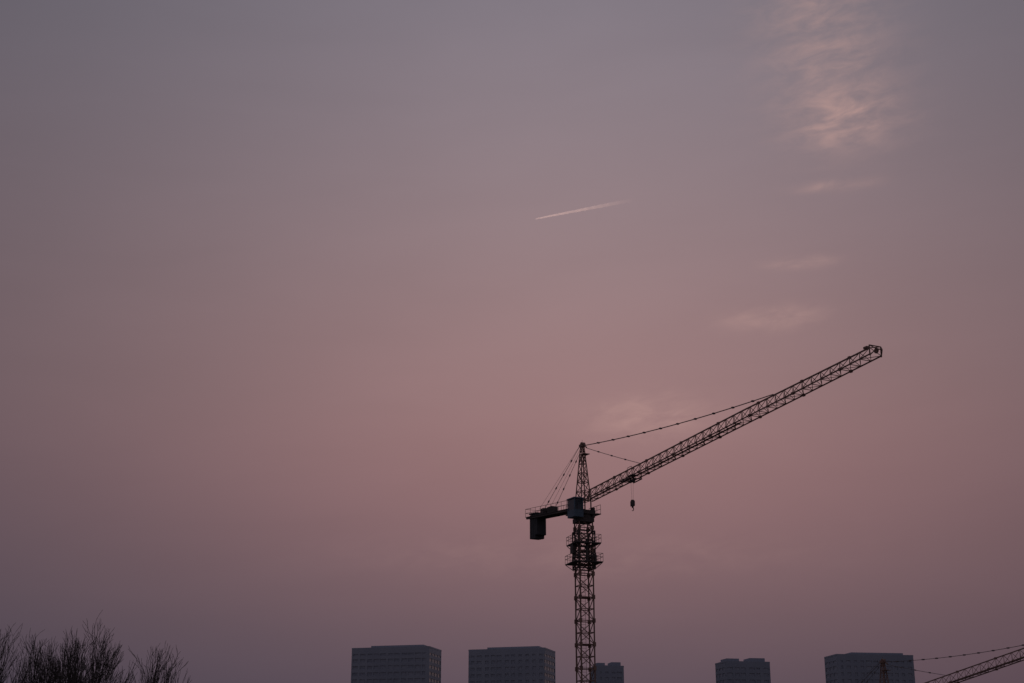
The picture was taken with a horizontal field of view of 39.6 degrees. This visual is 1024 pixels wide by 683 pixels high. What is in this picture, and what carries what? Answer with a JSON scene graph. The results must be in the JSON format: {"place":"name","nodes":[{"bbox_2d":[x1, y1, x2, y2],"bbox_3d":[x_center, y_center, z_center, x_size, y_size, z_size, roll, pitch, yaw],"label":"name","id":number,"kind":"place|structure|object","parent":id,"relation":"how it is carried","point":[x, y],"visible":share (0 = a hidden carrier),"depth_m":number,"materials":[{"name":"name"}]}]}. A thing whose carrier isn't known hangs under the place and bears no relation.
{"place":"outdoors","nodes":[
{"label":"outdoors","id":0,"kind":"place"},
{"bbox_2d":[351,647,440,682],"bbox_3d":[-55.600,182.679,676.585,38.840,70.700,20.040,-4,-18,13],"label":"facade","id":1,"kind":"structure","parent":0,"point":[427,656],"depth_m":676.05,"materials":[{"name":"grey concrete"}]},
{"bbox_2d":[352,653,440,682],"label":"window glazing","id":2,"kind":"structure","parent":1,"relation":"attached to","point":[395,673],"depth_m":675.85,"materials":[{"name":"grey glass"}]},
{"bbox_2d":[352,645,441,651],"bbox_3d":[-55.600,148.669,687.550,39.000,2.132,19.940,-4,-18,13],"label":"roof","id":3,"kind":"structure","parent":1,"relation":"on","point":[395,646],"depth_m":680.17,"materials":[{"name":"grey concrete"}]},
{"bbox_2d":[468,648,555,682],"bbox_3d":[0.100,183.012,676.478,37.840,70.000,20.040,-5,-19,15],"label":"facade","id":4,"kind":"structure","parent":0,"point":[516,665],"depth_m":675.81,"materials":[{"name":"grey concrete"}]},
{"bbox_2d":[468,646,554,652],"bbox_3d":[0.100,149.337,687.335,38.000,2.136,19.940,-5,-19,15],"label":"roof","id":5,"kind":"structure","parent":4,"relation":"on","point":[522,647],"depth_m":680.22,"materials":[{"name":"grey concrete"}]},
{"bbox_2d":[471,654,554,682],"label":"window glazing","id":6,"kind":"structure","parent":4,"relation":"attached to","point":[507,668],"depth_m":675.99,"materials":[{"name":"grey glass"}]},
{"bbox_2d":[0,0,1023,682],"label":"sky","id":7,"kind":"structure","parent":0,"point":[306,306],"materials":[{"name":"purple"}]},
{"bbox_2d":[591,666,623,682],"bbox_3d":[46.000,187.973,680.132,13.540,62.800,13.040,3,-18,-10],"label":"facade","id":8,"kind":"structure","parent":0,"point":[609,670],"depth_m":682.57,"materials":[{"name":"grey concrete"}]},
{"bbox_2d":[591,672,621,681],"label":"window glazing","id":9,"kind":"structure","parent":8,"relation":"attached to","point":[613,678],"depth_m":682.63,"materials":[{"name":"grey glass"}]},
{"bbox_2d":[592,662,620,667],"bbox_3d":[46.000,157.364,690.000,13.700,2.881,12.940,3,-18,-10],"label":"roof","id":10,"kind":"structure","parent":8,"relation":"on","point":[611,664],"depth_m":686.95,"materials":[{"name":"grey concrete"}]},
{"bbox_2d":[715,662,770,682],"bbox_3d":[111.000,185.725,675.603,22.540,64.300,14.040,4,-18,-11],"label":"facade","id":11,"kind":"structure","parent":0,"point":[747,671],"depth_m":677.92,"materials":[{"name":"grey concrete"}]},
{"bbox_2d":[715,658,764,664],"bbox_3d":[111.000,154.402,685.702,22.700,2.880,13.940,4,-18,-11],"label":"roof","id":12,"kind":"structure","parent":11,"relation":"on","point":[744,660],"depth_m":682.60,"materials":[{"name":"grey concrete"}]},
{"bbox_2d":[716,667,768,682],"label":"window glazing","id":13,"kind":"structure","parent":11,"relation":"attached to","point":[744,674],"depth_m":677.49,"materials":[{"name":"grey glass"}]},
{"bbox_2d":[824,655,914,682],"bbox_3d":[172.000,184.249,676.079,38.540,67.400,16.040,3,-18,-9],"label":"facade","id":14,"kind":"structure","parent":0,"point":[838,664],"depth_m":677.25,"materials":[{"name":"grey concrete"}]},
{"bbox_2d":[824,652,912,657],"bbox_3d":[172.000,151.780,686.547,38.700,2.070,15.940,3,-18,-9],"label":"roof","id":15,"kind":"structure","parent":14,"relation":"on","point":[861,653],"depth_m":681.25,"materials":[{"name":"grey concrete"}]},
{"bbox_2d":[826,660,912,682],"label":"window glazing","id":16,"kind":"structure","parent":14,"relation":"attached to","point":[871,674],"depth_m":677.10,"materials":[{"name":"grey glass"}]},
{"label":"ground","id":17,"kind":"structure","parent":0,"visible":0},
{"bbox_2d":[0,623,30,682],"bbox_3d":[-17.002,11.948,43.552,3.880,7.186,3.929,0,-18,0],"label":"bare tree","id":18,"kind":"object","parent":17,"relation":"on","point":[3,665],"visible":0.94,"depth_m":44.35,"materials":[{"name":"brown plant"}]},
{"bbox_2d":[10,649,120,682],"bbox_3d":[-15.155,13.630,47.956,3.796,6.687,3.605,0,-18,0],"label":"bare tree","id":19,"kind":"object","parent":17,"relation":"on","point":[66,676],"visible":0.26,"depth_m":48.53,"materials":[{"name":"brown plant"}]},
{"bbox_2d":[1,611,137,682],"bbox_3d":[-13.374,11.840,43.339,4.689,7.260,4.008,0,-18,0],"label":"bare tree","id":20,"kind":"object","parent":17,"relation":"on","point":[67,669],"visible":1,"depth_m":44.01,"materials":[{"name":"black plant"}]},
{"bbox_2d":[115,642,191,682],"bbox_3d":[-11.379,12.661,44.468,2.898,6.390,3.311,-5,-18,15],"label":"bare tree","id":21,"kind":"object","parent":17,"relation":"on","point":[167,675],"visible":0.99,"depth_m":44.48,"materials":[{"name":"brown plant"}]},
{"bbox_2d":[525,344,882,682],"bbox_3d":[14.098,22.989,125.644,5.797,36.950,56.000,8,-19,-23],"label":"tower crane","id":22,"kind":"object","parent":17,"relation":"on","point":[576,512],"visible":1,"depth_m":140.26,"materials":[{"name":"paint"}]},
{"bbox_2d":[569,498,581,510],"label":"cab window","id":23,"kind":"structure","parent":22,"relation":"in","point":[578,502],"depth_m":142.41,"materials":[{"name":"grey glass"}]},
{"bbox_2d":[857,644,1023,682],"bbox_3d":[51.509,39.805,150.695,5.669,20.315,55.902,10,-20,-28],"label":"tower crane","id":24,"kind":"object","parent":17,"relation":"on","point":[883,665],"visible":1,"depth_m":154.27,"materials":[{"name":"paint"}]}
]}

